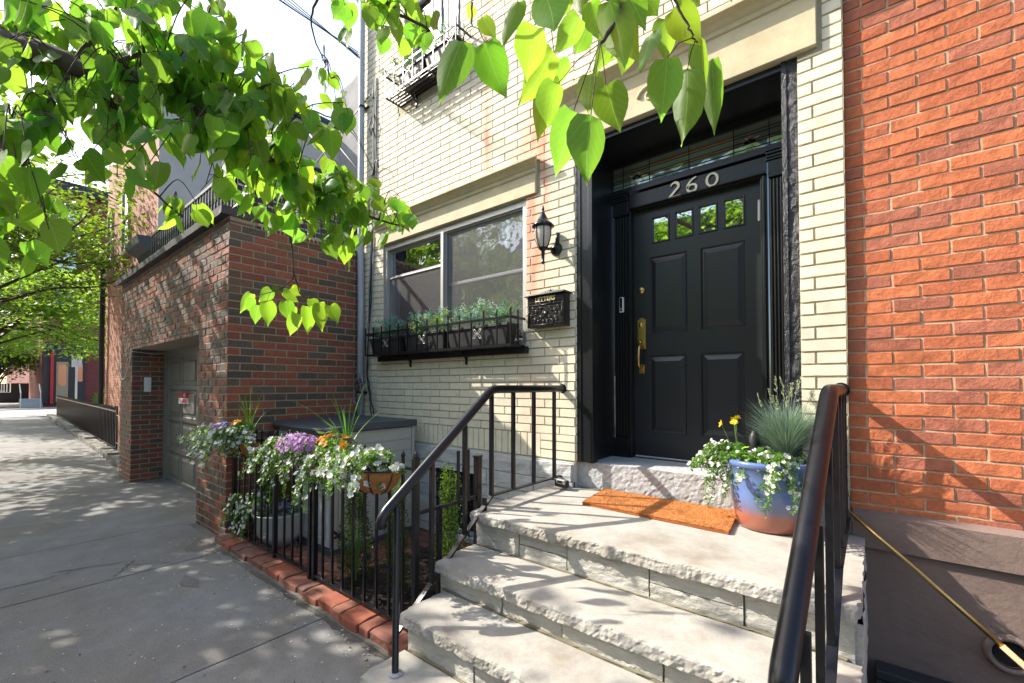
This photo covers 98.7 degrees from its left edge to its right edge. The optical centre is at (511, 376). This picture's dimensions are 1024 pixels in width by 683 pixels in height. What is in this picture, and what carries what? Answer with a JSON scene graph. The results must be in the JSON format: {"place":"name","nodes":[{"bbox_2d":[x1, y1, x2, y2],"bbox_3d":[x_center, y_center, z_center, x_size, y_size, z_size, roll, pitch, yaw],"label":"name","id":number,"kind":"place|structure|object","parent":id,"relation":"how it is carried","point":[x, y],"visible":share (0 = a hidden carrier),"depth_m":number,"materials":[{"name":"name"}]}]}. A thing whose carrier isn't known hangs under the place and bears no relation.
{"place":"outdoors","nodes":[
{"label":"outdoors","id":0,"kind":"place"},
{"bbox_2d":[0,409,55,417],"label":"cross street","id":1,"kind":"structure","parent":0,"point":[28,413],"depth_m":23.89,"materials":[{"name":"asphalt"}]},
{"bbox_2d":[2,409,55,416],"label":"crosswalk","id":2,"kind":"structure","parent":1,"relation":"on","point":[15,413],"depth_m":23.82,"materials":[{"name":"paint"}]},
{"bbox_2d":[0,403,56,410],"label":"sidewalk","id":3,"kind":"structure","parent":0,"point":[9,406],"depth_m":29.93,"materials":[{"name":"concrete"}]},
{"bbox_2d":[0,307,29,402],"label":"brick row","id":4,"kind":"object","parent":3,"relation":"on","point":[9,392],"visible":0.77,"depth_m":38.94,"materials":[{"name":"brick"}]},
{"bbox_2d":[0,316,37,379],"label":"street tree","id":5,"kind":"object","parent":3,"relation":"on","point":[28,347],"visible":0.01,"depth_m":34.49,"materials":[{"name":"green plant"}]},
{"bbox_2d":[0,332,40,383],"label":"street tree","id":6,"kind":"object","parent":3,"relation":"on","point":[9,363],"visible":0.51,"depth_m":31.07,"materials":[{"name":"green plant"}]},
{"bbox_2d":[19,384,42,407],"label":"street steps","id":7,"kind":"structure","parent":3,"relation":"on","point":[31,403],"depth_m":29.58,"materials":[{"name":"concrete"}]},
{"bbox_2d":[29,179,107,406],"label":"corner red house","id":8,"kind":"structure","parent":0,"point":[54,377],"depth_m":32.13,"materials":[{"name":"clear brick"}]},
{"bbox_2d":[56,245,78,274],"bbox_3d":[-32.330,-8.603,31.936,0.160,2.380,1.400,-1,-2,39],"label":"window","id":9,"kind":"structure","parent":8,"relation":"in","point":[72,267],"depth_m":32.06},
{"bbox_2d":[0,0,358,383],"label":"sky","id":10,"kind":"structure","parent":0,"point":[280,30],"materials":[{"name":"white"}]},
{"bbox_2d":[0,417,408,682],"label":"sidewalk","id":11,"kind":"structure","parent":0,"point":[67,498],"depth_m":3.16,"materials":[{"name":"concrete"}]},
{"bbox_2d":[0,11,88,232],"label":"street tree","id":12,"kind":"object","parent":11,"relation":"on","point":[42,158],"visible":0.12,"depth_m":6.76,"materials":[{"name":"green plant"}]},
{"bbox_2d":[0,241,106,365],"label":"street tree","id":13,"kind":"object","parent":11,"relation":"on","point":[31,331],"visible":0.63,"depth_m":16.71,"materials":[{"name":"green plant"}]},
{"bbox_2d":[0,136,155,336],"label":"street tree","id":14,"kind":"object","parent":11,"relation":"on","point":[12,242],"visible":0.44,"depth_m":10.43,"materials":[{"name":"green plant"}]},
{"bbox_2d":[40,417,119,450],"bbox_3d":[-7.880,1.764,7.707,40.400,0.196,6.000,-1,-2,39],"label":"sidewalk bed","id":15,"kind":"object","parent":11,"relation":"on","point":[48,419],"visible":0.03,"depth_m":18.46,"materials":[{"name":"concrete"}]},
{"bbox_2d":[72,354,81,398],"bbox_3d":[-23.689,0.401,23.924,0.122,3.200,0.400,-1,-2,39],"label":"street sign post","id":16,"kind":"object","parent":15,"relation":"on","point":[76,364],"visible":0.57,"depth_m":23.91,"materials":[{"name":"white metal"}]},
{"bbox_2d":[91,389,104,403],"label":"shrub","id":17,"kind":"object","parent":15,"relation":"on","point":[94,399],"visible":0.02,"depth_m":14.44,"materials":[{"name":"green plant"}]},
{"bbox_2d":[93,49,339,442],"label":"salmon brick house","id":18,"kind":"structure","parent":15,"relation":"on","point":[136,249],"depth_m":11.28,"materials":[{"name":"brick"}]},
{"bbox_2d":[103,210,113,279],"bbox_3d":[-11.528,-3.778,12.568,0.850,1.920,0.120,-1,-2,39],"label":"window","id":19,"kind":"structure","parent":18,"relation":"in","point":[111,271],"depth_m":12.43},
{"bbox_2d":[116,187,130,260],"bbox_3d":[-9.959,-4.004,11.292,1.000,1.920,0.120,-1,-2,39],"label":"window","id":20,"kind":"structure","parent":18,"relation":"in","point":[123,252],"depth_m":11.36,"materials":[{"name":"glass"}]},
{"bbox_2d":[116,204,357,535],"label":"brown brick garage","id":21,"kind":"structure","parent":15,"relation":"on","point":[182,295],"depth_m":4.93,"materials":[{"name":"brick"}]},
{"bbox_2d":[119,351,163,379],"bbox_3d":[-6.114,-0.167,7.070,0.975,0.442,0.404,0,-1,10],"label":"loose cable","id":22,"kind":"object","parent":21,"relation":"attached to","point":[129,362],"visible":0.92,"depth_m":7.01,"materials":[{"name":"grey rubber"}]},
{"bbox_2d":[144,377,150,391],"bbox_3d":[-5.773,0.131,6.972,0.022,0.230,0.090,-1,-2,39],"label":"intercom","id":23,"kind":"object","parent":21,"relation":"attached to","point":[147,384],"visible":1,"depth_m":6.96,"materials":[{"name":"white plastic"}]},
{"bbox_2d":[166,352,198,493],"bbox_3d":[-4.368,0.641,6.151,3.000,1.995,0.070,-1,-2,39],"label":"garage door","id":24,"kind":"structure","parent":21,"relation":"in","point":[183,372],"depth_m":6.58,"materials":[{"name":"paint"}]},
{"bbox_2d":[179,393,190,403],"bbox_3d":[-4.784,0.320,6.423,0.402,0.160,0.038,-1,-1,36],"label":"no parking sign","id":25,"kind":"object","parent":24,"relation":"attached to","point":[183,398],"visible":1,"depth_m":6.42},
{"bbox_2d":[152,177,357,253],"bbox_3d":[-3.532,-1.954,7.493,3.723,0.860,3.373,-1,-2,39],"label":"terrace railing","id":26,"kind":"object","parent":21,"relation":"on","point":[157,234],"visible":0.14,"depth_m":5.90,"materials":[{"name":"black metal"}]},
{"bbox_2d":[47,414,119,467],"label":"stone curb","id":27,"kind":"structure","parent":11,"relation":"on","point":[109,453],"depth_m":11.38,"materials":[{"name":"concrete"}]},
{"bbox_2d":[56,395,115,449],"bbox_3d":[-15.284,1.278,15.403,17.421,0.990,0.025,-1,-2,41],"label":"iron fence","id":28,"kind":"object","parent":27,"relation":"on","point":[97,420],"visible":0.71,"depth_m":12.40,"materials":[{"name":"metal"}]},
{"bbox_2d":[115,406,119,449],"bbox_3d":[-7.581,1.155,8.601,3.160,1.050,0.037,-1,-2,44],"label":"iron fence","id":29,"kind":"object","parent":27,"relation":"on","point":[117,415],"visible":0.23,"depth_m":9.66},
{"bbox_2d":[0,560,174,589],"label":"sidewalk crack","id":30,"kind":"object","parent":11,"relation":"on","point":[92,566],"visible":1,"depth_m":3.60,"materials":[{"name":"concrete"}]},
{"bbox_2d":[0,538,369,682],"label":"fallen petals","id":31,"kind":"object","parent":11,"relation":"on","point":[231,624],"visible":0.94,"depth_m":2.69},
{"bbox_2d":[213,533,407,658],"bbox_3d":[-1.664,1.577,3.340,2.882,0.166,0.204,-1,-2,39],"label":"brick edging","id":32,"kind":"object","parent":11,"relation":"on","point":[364,624],"visible":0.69,"depth_m":3.01,"materials":[{"name":"brick"}]},
{"bbox_2d":[231,428,278,557],"bbox_3d":[-2.336,0.994,3.975,0.950,1.070,0.040,-1,-2,39],"label":"iron fence","id":33,"kind":"object","parent":32,"relation":"on","point":[273,549],"visible":0.53,"depth_m":3.87,"materials":[{"name":"metal"}]},
{"bbox_2d":[225,439,261,457],"bbox_3d":[-2.441,0.645,3.924,0.519,0.164,0.195,-1,-2,39],"label":"hanging basket","id":34,"kind":"object","parent":33,"relation":"hanging from","point":[242,449],"visible":0.4,"depth_m":3.83,"materials":[{"name":"brown wicker"}]},
{"bbox_2d":[177,423,258,471],"bbox_3d":[-2.614,0.596,3.856,0.522,0.381,0.978,1,-2,-43],"label":"trailing bacopa","id":35,"kind":"object","parent":34,"relation":"in","point":[207,438],"visible":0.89,"depth_m":3.72,"materials":[{"name":"white plant"}]},
{"bbox_2d":[230,418,255,431],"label":"orange daisy","id":36,"kind":"object","parent":35,"relation":"on","point":[238,423],"visible":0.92,"depth_m":3.77,"materials":[{"name":"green plant"}]},
{"bbox_2d":[209,421,235,431],"bbox_3d":[-2.530,0.449,3.894,0.338,0.111,0.270,-1,-2,39],"label":"purple verbena","id":37,"kind":"object","parent":34,"relation":"in","point":[223,424],"visible":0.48,"depth_m":3.83,"materials":[{"name":"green plant"}]},
{"bbox_2d":[228,388,269,435],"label":"spike grass","id":38,"kind":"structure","parent":34,"relation":"in","point":[247,419],"depth_m":3.89,"materials":[{"name":"green plant"}]},
{"bbox_2d":[274,430,311,578],"bbox_3d":[-1.727,0.975,3.479,0.600,1.087,0.040,-1,-2,39],"label":"iron fence","id":39,"kind":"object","parent":32,"relation":"on","point":[307,569],"depth_m":3.39,"materials":[{"name":"metal"}]},
{"bbox_2d":[311,436,419,619],"bbox_3d":[-1.006,0.971,2.892,1.210,1.070,0.040,-1,-2,39],"label":"iron fence","id":40,"kind":"object","parent":32,"relation":"on","point":[315,575],"visible":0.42,"depth_m":2.77,"materials":[{"name":"metal"}]},
{"bbox_2d":[294,454,324,481],"bbox_3d":[-1.387,0.657,3.064,0.519,0.164,0.195,-1,-2,39],"label":"hanging basket","id":41,"kind":"object","parent":40,"relation":"hanging from","point":[298,465],"visible":0.2,"depth_m":3.03,"materials":[{"name":"brown wicker"}]},
{"bbox_2d":[238,434,316,502],"bbox_3d":[-1.694,0.660,3.208,0.517,0.484,0.458,-1,-2,39],"label":"trailing bacopa","id":42,"kind":"object","parent":41,"relation":"in","point":[274,458],"visible":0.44,"depth_m":3.12,"materials":[{"name":"white plant"}]},
{"bbox_2d":[271,433,320,452],"bbox_3d":[-1.447,0.443,2.976,0.434,0.128,0.307,-1,-2,39],"label":"purple verbena","id":43,"kind":"object","parent":41,"relation":"in","point":[305,441],"visible":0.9,"depth_m":2.86,"materials":[{"name":"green plant"}]},
{"bbox_2d":[281,447,332,513],"bbox_3d":[-1.296,0.658,2.836,0.410,0.430,0.347,0,-1,15],"label":"trailing bacopa","id":44,"kind":"object","parent":41,"relation":"in","point":[304,476],"visible":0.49,"depth_m":2.79,"materials":[{"name":"white plant"}]},
{"bbox_2d":[333,531,341,539],"bbox_3d":[-1.184,1.085,3.000,0.082,0.060,0.020,0,-1,22],"label":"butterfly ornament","id":45,"kind":"object","parent":40,"relation":"attached to","point":[338,536],"visible":1,"depth_m":3.00,"materials":[{"name":"black metal"}]},
{"bbox_2d":[362,550,370,560],"bbox_3d":[-0.914,1.131,2.778,0.082,0.060,0.020,-1,-1,28],"label":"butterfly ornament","id":46,"kind":"object","parent":40,"relation":"attached to","point":[367,555],"visible":1,"depth_m":2.78,"materials":[{"name":"black metal"}]},
{"bbox_2d":[338,463,402,494],"bbox_3d":[-0.912,0.635,2.667,0.560,0.176,0.209,-1,-2,39],"label":"hanging basket","id":47,"kind":"object","parent":40,"relation":"hanging from","point":[390,479],"visible":0.45,"depth_m":2.56,"materials":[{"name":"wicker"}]},
{"bbox_2d":[313,433,356,451],"bbox_3d":[-1.102,0.410,2.751,0.391,0.106,0.210,-1,-2,39],"label":"orange daisy","id":48,"kind":"object","parent":47,"relation":"in","point":[325,443],"visible":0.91,"depth_m":2.71,"materials":[{"name":"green plant"}]},
{"bbox_2d":[295,386,376,438],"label":"spike grass","id":49,"kind":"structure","parent":47,"relation":"in","point":[344,428],"depth_m":2.96,"materials":[{"name":"green plant"}]},
{"bbox_2d":[330,434,357,447],"bbox_3d":[-1.091,0.413,2.804,0.247,0.100,0.219,0,-1,7],"label":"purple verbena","id":50,"kind":"object","parent":47,"relation":"in","point":[349,438],"visible":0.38,"depth_m":2.77,"materials":[{"name":"green plant"}]},
{"bbox_2d":[293,443,407,497],"bbox_3d":[-1.029,0.559,2.639,0.848,0.308,0.395,-1,-2,39],"label":"trailing bacopa","id":51,"kind":"object","parent":47,"relation":"in","point":[355,458],"visible":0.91,"depth_m":2.55,"materials":[{"name":"white plant"}]},
{"bbox_2d":[382,563,392,572],"bbox_3d":[-0.734,1.148,2.632,0.082,0.060,0.020,0,-1,11],"label":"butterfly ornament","id":52,"kind":"object","parent":40,"relation":"attached to","point":[387,567],"visible":0.85,"depth_m":2.63,"materials":[{"name":"black metal"}]},
{"bbox_2d":[0,0,722,336],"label":"street tree","id":53,"kind":"object","parent":11,"relation":"on","point":[214,102],"visible":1,"depth_m":1.39,"materials":[{"name":"green plant"}]},
{"bbox_2d":[359,485,868,682],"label":"stone stoop","id":54,"kind":"object","parent":11,"relation":"on","point":[552,584],"visible":0.86,"depth_m":2.04,"materials":[{"name":"stone"}]},
{"bbox_2d":[375,384,566,678],"bbox_3d":[-0.077,0.735,2.797,0.260,1.376,1.789,-1,-2,39],"label":"handrail","id":55,"kind":"object","parent":54,"relation":"on","point":[389,507],"visible":1,"depth_m":2.66,"materials":[{"name":"black metal"}]},
{"bbox_2d":[552,477,568,488],"bbox_3d":[0.361,0.817,3.409,0.150,0.081,0.075,-1,-2,39],"label":"lock box","id":56,"kind":"object","parent":55,"relation":"attached to","point":[562,483],"visible":0.95,"depth_m":3.37,"materials":[{"name":"black paint"}]},
{"bbox_2d":[582,488,735,533],"bbox_3d":[0.931,0.844,2.838,0.975,0.025,0.472,-1,-2,39],"label":"doormat","id":57,"kind":"object","parent":54,"relation":"on","point":[705,517],"visible":0.99,"depth_m":2.77,"materials":[{"name":"fabric"}]},
{"bbox_2d":[726,458,806,534],"bbox_3d":[1.451,0.658,2.494,0.436,0.382,0.436,-1,-2,39],"label":"blue flower pot","id":58,"kind":"object","parent":54,"relation":"on","point":[780,519],"visible":0.55,"depth_m":2.35,"materials":[{"name":"ceramic"}]},
{"bbox_2d":[686,438,745,471],"bbox_3d":[1.233,0.473,2.633,0.345,0.208,0.224,0,-1,19],"label":"trailing bacopa","id":59,"kind":"object","parent":58,"relation":"in","point":[704,457],"visible":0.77,"depth_m":2.61,"materials":[{"name":"white plant"}]},
{"bbox_2d":[717,415,751,460],"bbox_3d":[1.317,0.361,2.564,0.161,0.270,0.223,1,-2,-39],"label":"yellow daisy","id":60,"kind":"object","parent":58,"relation":"in","point":[734,421],"visible":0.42,"depth_m":2.59,"materials":[{"name":"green plant"}]},
{"bbox_2d":[733,442,769,460],"bbox_3d":[1.360,0.434,2.545,0.214,0.099,0.221,0,-1,-5],"label":"broad leaf plant","id":61,"kind":"object","parent":58,"relation":"in","point":[759,449],"visible":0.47,"depth_m":2.49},
{"bbox_2d":[748,430,760,451],"bbox_3d":[1.409,0.399,2.559,0.064,0.170,0.062,-1,-2,39],"label":"patterned ornament","id":62,"kind":"object","parent":58,"relation":"in","point":[754,442],"visible":0.65,"depth_m":2.54,"materials":[{"name":"plastic"}]},
{"bbox_2d":[702,446,807,518],"bbox_3d":[1.352,0.576,2.367,0.690,0.364,0.465,-1,-2,39],"label":"trailing bacopa","id":63,"kind":"object","parent":58,"relation":"in","point":[776,460],"visible":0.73,"depth_m":2.37,"materials":[{"name":"white plant"}]},
{"bbox_2d":[738,376,817,457],"bbox_3d":[1.535,0.249,2.462,0.521,0.505,0.526,-1,-2,39],"label":"blue fescue","id":64,"kind":"object","parent":58,"relation":"in","point":[788,435],"visible":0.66,"depth_m":2.41,"materials":[{"name":"grey plant"}]},
{"bbox_2d":[767,383,850,682],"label":"handrail","id":65,"kind":"object","parent":54,"relation":"on","point":[825,481],"visible":1,"depth_m":1.38,"materials":[{"name":"black metal"}]},
{"bbox_2d":[309,134,357,235],"bbox_3d":[-3.044,-3.382,8.840,3.065,3.899,0.799,-1,-2,39],"label":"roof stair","id":66,"kind":"object","parent":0,"point":[318,170],"depth_m":9.52,"materials":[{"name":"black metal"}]},
{"bbox_2d":[339,74,358,240],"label":"party wall pier","id":67,"kind":"structure","parent":0,"point":[349,146],"depth_m":10.69,"materials":[{"name":"paint"}]},
{"bbox_2d":[256,528,472,579],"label":"yard paving","id":68,"kind":"structure","parent":0,"point":[424,539],"depth_m":3.91,"materials":[{"name":"concrete"}]},
{"bbox_2d":[251,508,304,547],"bbox_3d":[-2.189,1.423,4.170,0.490,0.310,0.490,-1,-2,39],"label":"white pot","id":69,"kind":"object","parent":68,"relation":"on","point":[288,528],"visible":0.38,"depth_m":4.01,"materials":[{"name":"ceramic"}]},
{"bbox_2d":[219,487,272,542],"bbox_3d":[-2.509,1.303,4.168,0.452,0.434,0.698,1,-2,-38],"label":"trailing bacopa","id":70,"kind":"object","parent":69,"relation":"in","point":[240,506],"visible":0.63,"depth_m":4.08,"materials":[{"name":"white plant"}]},
{"bbox_2d":[264,464,295,513],"bbox_3d":[-2.257,1.223,4.423,0.420,0.700,0.420,-1,-2,39],"label":"plant","id":71,"kind":"object","parent":69,"relation":"in","point":[287,489],"visible":0.08,"depth_m":4.26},
{"bbox_2d":[257,458,295,498],"bbox_3d":[-2.302,1.011,4.315,0.467,0.458,0.362,-1,-2,39],"label":"shrub","id":72,"kind":"object","parent":71,"relation":"in","point":[280,487],"visible":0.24,"depth_m":4.23,"materials":[{"name":"green plant"}]},
{"bbox_2d":[269,497,298,514],"bbox_3d":[-2.125,1.200,4.090,0.388,0.137,0.268,-1,-2,39],"label":"blue pansy","id":73,"kind":"object","parent":69,"relation":"in","point":[288,505],"visible":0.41,"depth_m":4.02,"materials":[{"name":"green plant"}]},
{"bbox_2d":[272,415,416,555],"bbox_3d":[-1.756,1.020,4.535,1.180,1.150,1.000,-1,-2,39],"label":"storage cabinet","id":74,"kind":"object","parent":68,"relation":"on","point":[396,436],"visible":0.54,"depth_m":4.23,"materials":[{"name":"plastic"}]},
{"bbox_2d":[334,543,460,617],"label":"mulch","id":75,"kind":"object","parent":68,"relation":"on","point":[423,573],"visible":0.16,"depth_m":3.26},
{"bbox_2d":[334,482,374,579],"bbox_3d":[-1.179,1.134,3.321,0.270,0.872,0.310,-1,-2,39],"label":"columnar shrub","id":76,"kind":"object","parent":75,"relation":"on","point":[359,509],"visible":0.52,"depth_m":3.30,"materials":[{"name":"green plant"}]},
{"bbox_2d":[379,477,411,593],"bbox_3d":[-0.812,1.112,3.108,0.261,0.908,0.274,0,-1,22],"label":"columnar shrub","id":77,"kind":"object","parent":75,"relation":"on","point":[392,535],"visible":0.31,"depth_m":3.09,"materials":[{"name":"green plant"}]},
{"bbox_2d":[420,449,482,593],"bbox_3d":[-0.385,1.018,2.767,0.050,1.080,0.535,-1,-2,39],"label":"iron fence","id":78,"kind":"object","parent":75,"relation":"on","point":[476,497],"visible":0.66,"depth_m":2.82,"materials":[{"name":"metal"}]},
{"bbox_2d":[434,461,469,569],"bbox_3d":[-0.466,1.101,3.264,0.292,0.937,0.313,0,-1,9],"label":"columnar shrub","id":79,"kind":"object","parent":75,"relation":"on","point":[447,491],"visible":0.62,"depth_m":3.25,"materials":[{"name":"green plant"}]},
{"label":"ground","id":80,"kind":"structure","parent":0,"visible":0},
{"bbox_2d":[363,0,852,543],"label":"cream brick house","id":81,"kind":"structure","parent":80,"relation":"on","point":[731,286],"depth_m":3.52,"materials":[{"name":"brick"}]},
{"bbox_2d":[284,0,359,56],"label":"power line","id":82,"kind":"object","parent":81,"relation":"attached to","point":[316,24],"visible":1,"depth_m":5.03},
{"bbox_2d":[288,0,359,57],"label":"power line","id":83,"kind":"object","parent":81,"relation":"attached to","point":[318,24],"visible":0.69,"depth_m":5.02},
{"bbox_2d":[292,0,359,58],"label":"power line","id":84,"kind":"object","parent":81,"relation":"attached to","point":[325,29],"visible":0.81,"depth_m":5.05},
{"bbox_2d":[356,1,368,414],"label":"drainpipe","id":85,"kind":"object","parent":81,"relation":"attached to","point":[362,108],"visible":0.62,"depth_m":5.33,"materials":[{"name":"grey plastic"}]},
{"bbox_2d":[353,77,378,414],"bbox_3d":[-1.733,-1.564,5.255,0.537,4.053,0.112,-1,-2,39],"label":"wall cable bundle","id":86,"kind":"object","parent":81,"relation":"attached to","point":[373,134],"depth_m":5.26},
{"bbox_2d":[385,16,470,107],"bbox_3d":[-0.900,-3.155,4.565,1.132,0.450,0.206,-1,-2,39],"label":"window box rack","id":87,"kind":"object","parent":81,"relation":"attached to","point":[414,98],"depth_m":4.60,"materials":[{"name":"black metal"}]},
{"bbox_2d":[397,56,429,92],"bbox_3d":[-1.025,-3.168,4.665,0.416,0.170,0.166,-1,-2,39],"label":"planter box","id":88,"kind":"object","parent":87,"relation":"in","point":[417,65],"visible":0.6,"depth_m":4.60,"materials":[{"name":"plastic"}]},
{"bbox_2d":[389,20,462,82],"bbox_3d":[-0.928,-3.348,4.519,1.048,0.283,0.299,-1,-2,39],"label":"faux greenery","id":89,"kind":"object","parent":87,"relation":"in","point":[408,62],"visible":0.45,"depth_m":4.54,"materials":[{"name":"green plant"}]},
{"bbox_2d":[424,32,465,74],"bbox_3d":[-0.668,-3.174,4.374,0.456,0.170,0.166,-1,-2,39],"label":"planter box","id":90,"kind":"object","parent":87,"relation":"in","point":[438,51],"visible":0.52,"depth_m":4.35,"materials":[{"name":"plastic"}]},
{"bbox_2d":[407,0,461,65],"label":"upper window","id":91,"kind":"structure","parent":81,"relation":"in","point":[448,9],"depth_m":4.74,"materials":[{"name":"paint"}]},
{"bbox_2d":[365,307,525,366],"bbox_3d":[-0.778,-0.333,4.406,2.147,0.450,0.206,-1,-2,39],"label":"window box rack","id":92,"kind":"object","parent":81,"relation":"attached to","point":[470,347],"depth_m":4.14,"materials":[{"name":"black metal"}]},
{"bbox_2d":[369,336,406,353],"bbox_3d":[-1.350,-0.338,4.871,0.576,0.170,0.166,-1,-2,39],"label":"planter box","id":93,"kind":"object","parent":92,"relation":"in","point":[393,345],"visible":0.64,"depth_m":4.77,"materials":[{"name":"plastic"}]},
{"bbox_2d":[369,314,406,338],"bbox_3d":[-1.406,-0.536,4.890,0.657,0.286,0.227,-1,-2,39],"label":"faux greenery","id":94,"kind":"object","parent":93,"relation":"in","point":[400,323],"visible":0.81,"depth_m":4.83,"materials":[{"name":"green plant"}]},
{"bbox_2d":[403,329,449,350],"bbox_3d":[-0.847,-0.352,4.460,0.636,0.180,0.166,-1,-2,39],"label":"planter box","id":95,"kind":"object","parent":92,"relation":"in","point":[442,339],"visible":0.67,"depth_m":4.36,"materials":[{"name":"plastic"}]},
{"bbox_2d":[408,306,450,335],"bbox_3d":[-0.874,-0.546,4.439,0.626,0.287,0.253,-1,-2,39],"label":"faux greenery","id":96,"kind":"object","parent":95,"relation":"in","point":[429,316],"visible":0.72,"depth_m":4.41,"materials":[{"name":"green plant"}]},
{"bbox_2d":[445,322,516,347],"bbox_3d":[-0.285,-0.361,4.002,0.766,0.180,0.166,-1,-2,39],"label":"planter box","id":97,"kind":"object","parent":92,"relation":"in","point":[503,333],"visible":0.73,"depth_m":3.89,"materials":[{"name":"plastic"}]},
{"bbox_2d":[442,297,515,328],"bbox_3d":[-0.306,-0.559,3.979,0.865,0.281,0.240,-1,-2,39],"label":"faux greenery","id":98,"kind":"object","parent":97,"relation":"in","point":[479,309],"visible":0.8,"depth_m":3.95,"materials":[{"name":"green plant"}]},
{"bbox_2d":[436,468,473,536],"bbox_3d":[-0.498,1.219,4.333,0.600,0.605,0.156,-1,-2,39],"label":"basement window","id":99,"kind":"structure","parent":81,"relation":"in","point":[470,504],"depth_m":4.36,"materials":[{"name":"black metal"}]},
{"bbox_2d":[384,199,525,343],"bbox_3d":[-0.616,-0.900,4.565,2.100,1.270,0.237,-1,-2,39],"label":"window","id":100,"kind":"structure","parent":81,"relation":"in","point":[481,256],"depth_m":4.46,"materials":[{"name":"glass"}]},
{"bbox_2d":[532,206,561,263],"bbox_3d":[0.268,-1.126,3.533,0.182,0.480,0.247,-1,-2,39],"label":"wall lantern","id":101,"kind":"object","parent":81,"relation":"attached to","point":[542,226],"depth_m":3.48,"materials":[{"name":"black metal"}]},
{"bbox_2d":[524,288,571,328],"bbox_3d":[0.289,-0.562,3.590,0.392,0.325,0.119,-1,-2,39],"label":"mailbox","id":102,"kind":"object","parent":81,"relation":"attached to","point":[550,309],"visible":1,"depth_m":3.54,"materials":[{"name":"metal"}]},
{"bbox_2d":[619,297,623,312],"bbox_3d":[0.919,-0.599,3.690,0.040,0.128,0.030,-1,-2,39],"label":"video doorbell","id":103,"kind":"object","parent":81,"relation":"attached to","point":[621,304],"visible":1,"depth_m":3.68,"materials":[{"name":"white plastic"}]},
{"bbox_2d":[669,172,718,198],"bbox_3d":[1.372,-1.453,3.338,0.367,0.124,0.012,-1,-2,39],"label":"house number","id":104,"kind":"object","parent":81,"relation":"attached to","point":[689,185],"visible":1,"depth_m":3.34,"materials":[{"name":"silver metal"}]},
{"bbox_2d":[633,180,762,465],"bbox_3d":[1.381,-0.363,3.373,0.953,2.037,0.130,-1,-2,39],"label":"front door","id":105,"kind":"structure","parent":81,"relation":"in","point":[698,289],"depth_m":3.37,"materials":[{"name":"paint"}]},
{"bbox_2d":[876,660,951,682],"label":"basement bulkhead","id":106,"kind":"object","parent":80,"relation":"on","point":[888,672],"visible":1,"depth_m":2.18,"materials":[{"name":"metal"}]},
{"bbox_2d":[842,0,1023,682],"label":"red brick house","id":107,"kind":"structure","parent":80,"relation":"on","point":[934,137],"depth_m":2.20,"materials":[{"name":"brick"}]},
{"bbox_2d":[848,509,1023,668],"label":"brass pole","id":108,"kind":"object","parent":107,"relation":"attached to","point":[991,636],"visible":0.82,"depth_m":2.03,"materials":[{"name":"gold metal"}]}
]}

